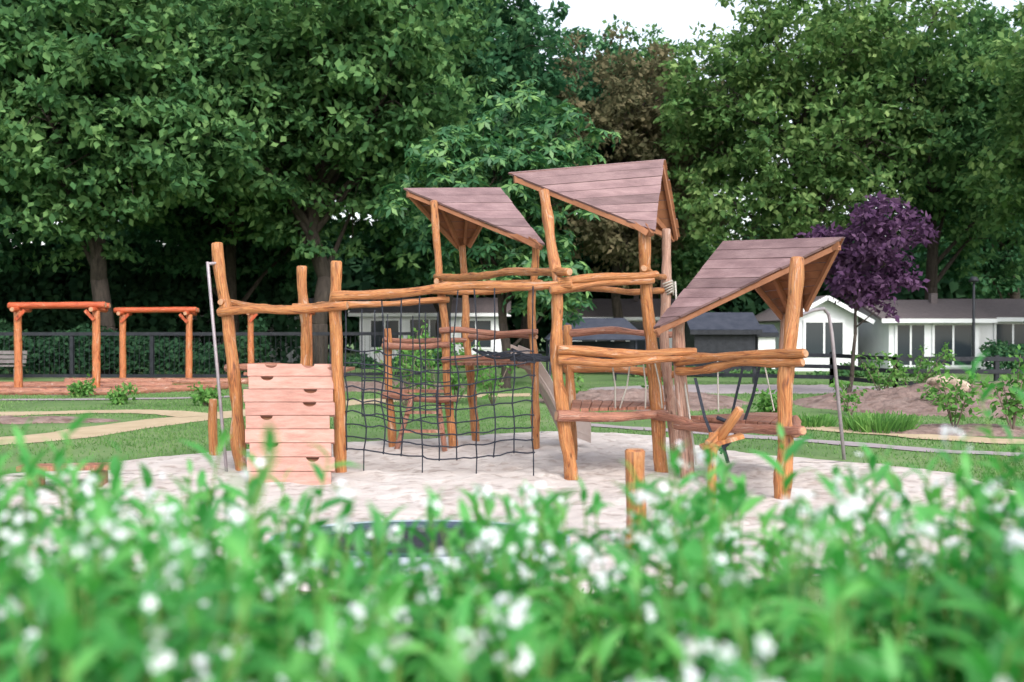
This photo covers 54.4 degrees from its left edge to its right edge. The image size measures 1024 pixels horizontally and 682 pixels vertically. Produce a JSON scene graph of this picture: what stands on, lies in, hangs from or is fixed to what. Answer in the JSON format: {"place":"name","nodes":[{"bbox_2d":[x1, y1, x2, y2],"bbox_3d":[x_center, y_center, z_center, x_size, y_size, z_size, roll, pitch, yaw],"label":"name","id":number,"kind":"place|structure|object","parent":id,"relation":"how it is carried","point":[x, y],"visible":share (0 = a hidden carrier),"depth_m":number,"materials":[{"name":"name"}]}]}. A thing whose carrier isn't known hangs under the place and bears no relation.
{"place":"outdoors","nodes":[
{"label":"outdoors","id":0,"kind":"place"},
{"bbox_2d":[0,339,1023,681],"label":"lawn ground","id":1,"kind":"structure","parent":0,"point":[594,379],"depth_m":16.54,"materials":[{"name":"green plant"}]},
{"bbox_2d":[0,351,26,368],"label":"park bench","id":2,"kind":"object","parent":1,"relation":"on","point":[10,356],"visible":0.52,"depth_m":31.58,"materials":[{"name":"grey wood"}]},
{"bbox_2d":[0,415,118,423],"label":"soil bed","id":3,"kind":"object","parent":1,"relation":"on","point":[7,419],"visible":0.91,"depth_m":17.06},
{"bbox_2d":[0,0,160,273],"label":"beech tree","id":4,"kind":"object","parent":1,"relation":"on","point":[7,253],"visible":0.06,"depth_m":35.75,"materials":[{"name":"green plant"}]},
{"bbox_2d":[67,373,95,396],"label":"garden shrub","id":5,"kind":"object","parent":1,"relation":"on","point":[79,389],"visible":0.97,"depth_m":23.42,"materials":[{"name":"green plant"}]},
{"bbox_2d":[0,409,207,416],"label":"sand footpath","id":6,"kind":"structure","parent":1,"relation":"on","point":[175,413],"depth_m":18.98,"materials":[{"name":"beige sand"}]},
{"bbox_2d":[26,387,186,393],"bbox_3d":[-11.796,1.259,25.626,6.947,0.067,3.089,0,1,0],"label":"soil bed","id":7,"kind":"object","parent":1,"relation":"on","point":[100,387],"visible":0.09,"depth_m":26.55,"materials":[{"name":"brown soil"}]},
{"bbox_2d":[7,302,110,387],"bbox_3d":[-11.376,0.193,25.054,2.428,2.364,0.929,0,1,0],"label":"wooden pergola","id":8,"kind":"object","parent":7,"relation":"on","point":[19,309],"visible":0.94,"depth_m":24.82,"materials":[{"name":"orange wood"}]},
{"bbox_2d":[0,396,243,399],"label":"paved footpath","id":9,"kind":"structure","parent":1,"relation":"on","point":[106,398],"depth_m":22.75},
{"bbox_2d":[105,382,139,404],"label":"garden shrub","id":10,"kind":"object","parent":1,"relation":"on","point":[118,396],"visible":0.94,"depth_m":21.10,"materials":[{"name":"green plant"}]},
{"bbox_2d":[0,378,248,394],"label":"timber border","id":11,"kind":"object","parent":1,"relation":"on","point":[150,385],"visible":0.66,"depth_m":26.81,"materials":[{"name":"red wood"}]},
{"bbox_2d":[0,317,271,373],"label":"garden hedge","id":12,"kind":"object","parent":1,"relation":"on","point":[243,342],"visible":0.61,"depth_m":33.32,"materials":[{"name":"green plant"}]},
{"bbox_2d":[114,307,198,377],"bbox_3d":[-10.525,0.155,29.554,2.427,2.335,0.929,0,1,0],"label":"wooden pergola","id":13,"kind":"object","parent":1,"relation":"on","point":[124,313],"visible":0.91,"depth_m":29.32,"materials":[{"name":"orange wood"}]},
{"bbox_2d":[0,236,313,363],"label":"garden hedge","id":14,"kind":"object","parent":1,"relation":"on","point":[61,284],"visible":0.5,"depth_m":46.30,"materials":[{"name":"green plant"}]},
{"bbox_2d":[0,0,325,373],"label":"oak tree","id":15,"kind":"object","parent":1,"relation":"on","point":[95,77],"visible":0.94,"depth_m":31.36,"materials":[{"name":"green plant"}]},
{"bbox_2d":[187,381,226,405],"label":"garden shrub","id":16,"kind":"object","parent":1,"relation":"on","point":[203,397],"visible":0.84,"depth_m":20.77,"materials":[{"name":"green plant"}]},
{"bbox_2d":[0,332,424,377],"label":"fence","id":17,"kind":"object","parent":1,"relation":"on","point":[72,335],"visible":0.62,"depth_m":31.98,"materials":[{"name":"black paint"}]},
{"bbox_2d":[111,0,355,357],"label":"beech tree","id":18,"kind":"object","parent":1,"relation":"on","point":[194,239],"visible":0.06,"depth_m":43.68,"materials":[{"name":"green plant"}]},
{"bbox_2d":[166,298,313,361],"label":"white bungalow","id":19,"kind":"object","parent":1,"relation":"on","point":[289,355],"visible":0.02,"depth_m":48.01,"materials":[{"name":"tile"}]},
{"bbox_2d":[185,320,269,359],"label":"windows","id":20,"kind":"structure","parent":19,"relation":"in","point":[208,320],"depth_m":47.96,"materials":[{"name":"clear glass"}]},
{"bbox_2d":[113,204,372,280],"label":"beech tree","id":21,"kind":"object","parent":1,"relation":"on","point":[181,211],"depth_m":55.22,"materials":[{"name":"green plant"}]},
{"bbox_2d":[0,393,530,444],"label":"sand footpath","id":22,"kind":"structure","parent":1,"relation":"on","point":[93,431],"depth_m":16.29,"materials":[{"name":"beige sand"}]},
{"bbox_2d":[247,313,314,365],"bbox_3d":[-7.101,0.127,30.654,2.278,2.364,0.929,0,1,0],"label":"wooden pergola","id":23,"kind":"object","parent":1,"relation":"on","point":[251,317],"visible":0.22,"depth_m":30.42,"materials":[{"name":"orange wood"}]},
{"bbox_2d":[136,0,503,365],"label":"oak tree","id":24,"kind":"object","parent":1,"relation":"on","point":[369,83],"visible":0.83,"depth_m":35.01,"materials":[{"name":"green plant"}]},
{"bbox_2d":[244,381,463,391],"bbox_3d":[-4.300,1.196,27.482,6.067,0.149,4.477,0,1,0],"label":"soil bed","id":25,"kind":"object","parent":1,"relation":"on","point":[378,385],"visible":0.27,"depth_m":26.70,"materials":[{"name":"brown soil"}]},
{"bbox_2d":[371,320,439,405],"bbox_3d":[-2.126,0.469,20.594,1.407,1.832,1.612,0,1,0],"label":"garden shrub","id":26,"kind":"object","parent":1,"relation":"on","point":[405,402],"visible":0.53,"depth_m":20.37,"materials":[{"name":"green plant"}]},
{"bbox_2d":[328,337,517,367],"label":"garden hedge","id":27,"kind":"object","parent":1,"relation":"on","point":[369,360],"visible":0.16,"depth_m":41.25,"materials":[{"name":"green plant"}]},
{"bbox_2d":[348,298,510,362],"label":"white bungalow","id":28,"kind":"object","parent":1,"relation":"on","point":[485,312],"visible":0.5,"depth_m":46.99,"materials":[{"name":"paint"}]},
{"bbox_2d":[369,318,492,348],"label":"windows","id":29,"kind":"structure","parent":28,"relation":"in","point":[485,324],"depth_m":46.95,"materials":[{"name":"clear glass"}]},
{"bbox_2d":[396,334,462,395],"bbox_3d":[-1.985,0.585,22.633,1.233,1.551,1.937,0,1,24],"label":"garden shrub","id":30,"kind":"object","parent":1,"relation":"on","point":[430,351],"visible":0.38,"depth_m":22.73,"materials":[{"name":"green plant"}]},
{"bbox_2d":[336,0,587,364],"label":"beech tree","id":31,"kind":"object","parent":1,"relation":"on","point":[505,63],"visible":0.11,"depth_m":42.06,"materials":[{"name":"green plant"}]},
{"bbox_2d":[439,348,487,401],"bbox_3d":[-1.077,0.754,21.345,0.756,1.244,1.477,0,1,29],"label":"garden shrub","id":32,"kind":"object","parent":1,"relation":"on","point":[454,381],"visible":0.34,"depth_m":21.07,"materials":[{"name":"green plant"}]},
{"bbox_2d":[463,341,516,403],"bbox_3d":[-0.421,0.692,20.781,1.280,1.382,1.461,0,1,0],"label":"garden shrub","id":33,"kind":"object","parent":1,"relation":"on","point":[486,386],"visible":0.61,"depth_m":20.71,"materials":[{"name":"green plant"}]},
{"bbox_2d":[373,79,621,388],"bbox_3d":[-0.244,-2.838,27.108,6.784,8.629,6.047,0,1,-2],"label":"chestnut tree","id":34,"kind":"object","parent":1,"relation":"on","point":[446,159],"visible":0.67,"depth_m":25.99,"materials":[{"name":"green plant"}]},
{"bbox_2d":[0,431,1014,592],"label":"sand pit","id":35,"kind":"object","parent":1,"relation":"on","point":[387,485],"visible":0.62,"depth_m":10.10,"materials":[{"name":"beige sand"}]},
{"bbox_2d":[16,462,108,486],"bbox_3d":[-4.450,1.364,9.977,0.908,0.255,0.220,0,1,-8],"label":"bench","id":36,"kind":"object","parent":35,"relation":"on","point":[86,467],"visible":0.21,"depth_m":9.92,"materials":[{"name":"red wood"}]},
{"bbox_2d":[208,399,217,455],"bbox_3d":[-3.727,1.119,12.413,0.131,0.797,0.121,0,1,0],"label":"wooden post","id":37,"kind":"object","parent":35,"relation":"on","point":[212,428],"visible":0.81,"depth_m":12.37,"materials":[{"name":"brown wood"}]},
{"bbox_2d":[270,520,569,571],"bbox_3d":[-0.650,1.454,7.068,2.128,0.125,1.295,0,1,0],"label":"ground trampoline","id":38,"kind":"object","parent":35,"relation":"on","point":[417,542],"visible":0.16,"depth_m":7.07,"materials":[{"name":"blue rubber"}]},
{"bbox_2d":[206,159,845,499],"bbox_3d":[0.283,-0.280,11.400,6.712,3.634,4.544,0,1,19],"label":"playground climbing frame","id":39,"kind":"object","parent":35,"relation":"on","point":[296,406],"visible":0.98,"depth_m":10.77,"materials":[{"name":"brown wood"}]},
{"bbox_2d":[624,448,645,548],"bbox_3d":[0.876,1.177,7.112,0.163,0.814,0.161,0,1,0],"label":"wooden post","id":40,"kind":"object","parent":35,"relation":"on","point":[635,459],"visible":0.52,"depth_m":7.06,"materials":[{"name":"brown wood"}]},
{"bbox_2d":[699,406,744,503],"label":"wooden logs","id":41,"kind":"object","parent":35,"relation":"on","point":[719,437],"visible":0.59,"depth_m":8.36,"materials":[{"name":"brown wood"}]},
{"bbox_2d":[0,350,1023,681],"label":"white flowering shrub","id":42,"kind":"object","parent":1,"relation":"on","point":[170,616],"visible":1,"depth_m":1.71,"materials":[{"name":"green plant"}]},
{"bbox_2d":[0,206,1023,352],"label":"distant tree line","id":43,"kind":"object","parent":1,"relation":"on","point":[354,277],"visible":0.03,"depth_m":66.45,"materials":[{"name":"green plant"}]},
{"bbox_2d":[493,22,661,348],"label":"oak tree","id":44,"kind":"object","parent":1,"relation":"on","point":[588,92],"visible":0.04,"depth_m":53.04,"materials":[{"name":"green plant"}]},
{"bbox_2d":[544,318,645,375],"bbox_3d":[2.950,0.179,35.505,3.506,2.000,3.000,0,1,0],"label":"dark canopy tent","id":45,"kind":"object","parent":1,"relation":"on","point":[604,322],"visible":0.42,"depth_m":35.17,"materials":[{"name":"fabric"}]},
{"bbox_2d":[563,295,674,349],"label":"white bungalow","id":46,"kind":"object","parent":1,"relation":"on","point":[632,311],"visible":0.16,"depth_m":52.31,"materials":[{"name":"tile"}]},
{"bbox_2d":[580,320,659,349],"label":"windows","id":47,"kind":"structure","parent":46,"relation":"in","point":[639,325],"depth_m":51.97,"materials":[{"name":"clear glass"}]},
{"bbox_2d":[528,25,739,340],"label":"maple tree","id":48,"kind":"object","parent":1,"relation":"on","point":[635,127],"visible":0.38,"depth_m":47.25,"materials":[{"name":"brown plant"}]},
{"bbox_2d":[539,388,748,410],"bbox_3d":[2.891,1.186,22.319,4.620,0.292,6.071,0,1,0],"label":"soil bed","id":49,"kind":"object","parent":1,"relation":"on","point":[710,402],"visible":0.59,"depth_m":21.26,"materials":[{"name":"brown soil"}]},
{"bbox_2d":[529,373,583,398],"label":"garden shrub","id":50,"kind":"object","parent":49,"relation":"on","point":[576,383],"visible":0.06,"depth_m":21.62,"materials":[{"name":"green plant"}]},
{"bbox_2d":[641,364,673,388],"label":"garden shrub","id":51,"kind":"object","parent":1,"relation":"on","point":[643,386],"visible":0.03,"depth_m":25.23,"materials":[{"name":"green plant"}]},
{"bbox_2d":[587,13,773,307],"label":"beech tree","id":52,"kind":"object","parent":1,"relation":"on","point":[689,260],"visible":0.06,"depth_m":58.20,"materials":[{"name":"green plant"}]},
{"bbox_2d":[684,312,762,372],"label":"garden shed","id":53,"kind":"structure","parent":1,"relation":"on","point":[721,331],"depth_m":36.01,"materials":[{"name":"black paint"}]},
{"bbox_2d":[587,384,892,393],"bbox_3d":[6.523,1.246,26.507,9.063,0.073,3.908,0,1,0],"label":"soil patch","id":54,"kind":"object","parent":1,"relation":"on","point":[798,389],"visible":0.62,"depth_m":26.18,"materials":[{"name":"brown soil"}]},
{"bbox_2d":[752,388,776,412],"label":"garden shrub","id":55,"kind":"object","parent":1,"relation":"on","point":[767,405],"visible":0.73,"depth_m":18.73,"materials":[{"name":"green plant"}]},
{"bbox_2d":[755,324,778,368],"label":"garden shed","id":56,"kind":"structure","parent":1,"relation":"on","point":[765,340],"depth_m":36.30,"materials":[{"name":"paint"}]},
{"bbox_2d":[632,361,933,377],"bbox_3d":[9.032,1.040,33.507,10.217,1.069,1.338,0,1,0],"label":"garden hedge","id":57,"kind":"object","parent":1,"relation":"on","point":[843,372],"visible":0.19,"depth_m":33.20,"materials":[{"name":"green plant"}]},
{"bbox_2d":[591,423,1019,455],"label":"paved footpath","id":58,"kind":"structure","parent":1,"relation":"on","point":[848,443],"depth_m":13.83,"materials":[{"name":"beige concrete"}]},
{"bbox_2d":[755,295,874,370],"bbox_3d":[11.900,-0.320,40.474,3.576,2.880,5.950,0,1,0],"label":"white bungalow","id":59,"kind":"object","parent":1,"relation":"on","point":[813,333],"visible":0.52,"depth_m":37.99,"materials":[{"name":"paint"}]},
{"bbox_2d":[803,320,844,353],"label":"windows","id":60,"kind":"structure","parent":59,"relation":"in","point":[816,333],"depth_m":37.96,"materials":[{"name":"clear glass"}]},
{"bbox_2d":[793,411,837,427],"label":"ornamental grass","id":61,"kind":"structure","parent":1,"relation":"on","point":[819,421],"depth_m":16.22,"materials":[{"name":"green plant"}]},
{"bbox_2d":[652,0,982,253],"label":"maple tree","id":62,"kind":"object","parent":1,"relation":"on","point":[799,146],"visible":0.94,"depth_m":41.06,"materials":[{"name":"green plant"}]},
{"bbox_2d":[613,352,1023,387],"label":"black rail fence","id":63,"kind":"object","parent":1,"relation":"on","point":[996,371],"visible":0.41,"depth_m":26.19,"materials":[{"name":"paint"}]},
{"bbox_2d":[828,378,866,414],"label":"young shrub","id":64,"kind":"object","parent":1,"relation":"on","point":[851,398],"visible":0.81,"depth_m":18.61,"materials":[{"name":"green plant"}]},
{"bbox_2d":[851,351,908,390],"bbox_3d":[9.057,0.791,24.137,1.083,1.104,1.401,0,1,-32],"label":"young shrub","id":65,"kind":"object","parent":1,"relation":"on","point":[886,383],"visible":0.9,"depth_m":24.13,"materials":[{"name":"green plant"}]},
{"bbox_2d":[777,0,1023,299],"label":"maple tree","id":66,"kind":"object","parent":1,"relation":"on","point":[965,101],"visible":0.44,"depth_m":42.62,"materials":[{"name":"green plant"}]},
{"bbox_2d":[793,380,1023,418],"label":"soil mound","id":67,"kind":"object","parent":1,"relation":"on","point":[907,400],"visible":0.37,"depth_m":19.84,"materials":[{"name":"brown soil"}]},
{"bbox_2d":[795,190,939,392],"bbox_3d":[8.255,-0.976,23.018,3.140,4.941,2.966,0,1,-36],"label":"plum tree","id":68,"kind":"object","parent":67,"relation":"on","point":[873,238],"visible":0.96,"depth_m":22.53,"materials":[{"name":"purple plant"}]},
{"bbox_2d":[926,375,970,391],"bbox_3d":[9.034,0.952,20.605,0.883,0.507,0.616,0,1,0],"label":"boulder","id":69,"kind":"object","parent":67,"relation":"on","point":[931,381],"visible":0.49,"depth_m":20.41,"materials":[{"name":"stone"}]},
{"bbox_2d":[804,425,1023,443],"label":"sand footpath","id":70,"kind":"structure","parent":1,"relation":"on","point":[957,438],"depth_m":14.56,"materials":[{"name":"beige sand"}]},
{"bbox_2d":[878,342,956,386],"bbox_3d":[9.880,0.675,24.086,1.279,1.337,1.712,0,1,-15],"label":"young shrub","id":71,"kind":"object","parent":1,"relation":"on","point":[923,378],"visible":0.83,"depth_m":23.90,"materials":[{"name":"green plant"}]},
{"bbox_2d":[848,293,997,368],"bbox_3d":[15.900,-0.385,39.978,4.300,3.020,5.940,0,1,0],"label":"white bungalow","id":72,"kind":"object","parent":1,"relation":"on","point":[933,323],"visible":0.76,"depth_m":37.47,"materials":[{"name":"paint"}]},
{"bbox_2d":[894,323,971,367],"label":"windows","id":73,"kind":"structure","parent":72,"relation":"in","point":[908,337],"depth_m":37.46,"materials":[{"name":"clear glass"}]},
{"bbox_2d":[850,423,1023,436],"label":"soil bed","id":74,"kind":"object","parent":1,"relation":"on","point":[999,430],"visible":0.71,"depth_m":15.19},
{"bbox_2d":[833,409,923,433],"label":"ornamental grass","id":75,"kind":"object","parent":74,"relation":"on","point":[866,423],"depth_m":15.35,"materials":[{"name":"green plant"}]},
{"bbox_2d":[924,360,987,427],"bbox_3d":[6.895,0.837,15.522,0.906,1.211,0.784,0,1,-19],"label":"young shrub","id":76,"kind":"object","parent":74,"relation":"on","point":[945,399],"visible":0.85,"depth_m":15.47,"materials":[{"name":"green plant"}]},
{"bbox_2d":[973,344,1023,429],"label":"young shrub","id":77,"kind":"object","parent":74,"relation":"on","point":[1014,410],"visible":0.81,"depth_m":15.51,"materials":[{"name":"green plant"}]},
{"bbox_2d":[916,384,965,405],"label":"young shrub","id":78,"kind":"object","parent":1,"relation":"on","point":[929,396],"visible":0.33,"depth_m":19.51,"materials":[{"name":"green plant"}]},
{"bbox_2d":[884,27,1023,298],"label":"beech tree","id":79,"kind":"object","parent":1,"relation":"on","point":[990,284],"visible":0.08,"depth_m":55.06,"materials":[{"name":"green plant"}]},
{"bbox_2d":[969,276,978,376],"bbox_3d":[15.300,-0.453,32.997,0.340,3.362,0.340,0,1,0],"label":"street lamp","id":80,"kind":"object","parent":1,"relation":"on","point":[973,279],"visible":0.75,"depth_m":32.96,"materials":[{"name":"black metal"}]},
{"bbox_2d":[938,299,1023,368],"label":"white bungalow","id":81,"kind":"object","parent":1,"relation":"on","point":[1008,314],"visible":0.32,"depth_m":39.00,"materials":[{"name":"paint"}]},
{"bbox_2d":[993,322,1023,351],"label":"windows","id":82,"kind":"structure","parent":81,"relation":"in","point":[1013,332],"depth_m":38.96,"materials":[{"name":"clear glass"}]},
{"bbox_2d":[953,1,1023,233],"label":"oak tree","id":83,"kind":"object","parent":1,"relation":"on","point":[1013,119],"visible":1,"depth_m":34.42,"materials":[{"name":"green plant"}]},
{"bbox_2d":[977,337,1023,368],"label":"garden hedge","id":84,"kind":"object","parent":1,"relation":"on","point":[1000,348],"visible":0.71,"depth_m":35.34,"materials":[{"name":"green plant"}]},
{"bbox_2d":[10,0,1023,311],"label":"sky","id":85,"kind":"structure","parent":0,"point":[675,17],"materials":[{"name":"white"}]}
]}

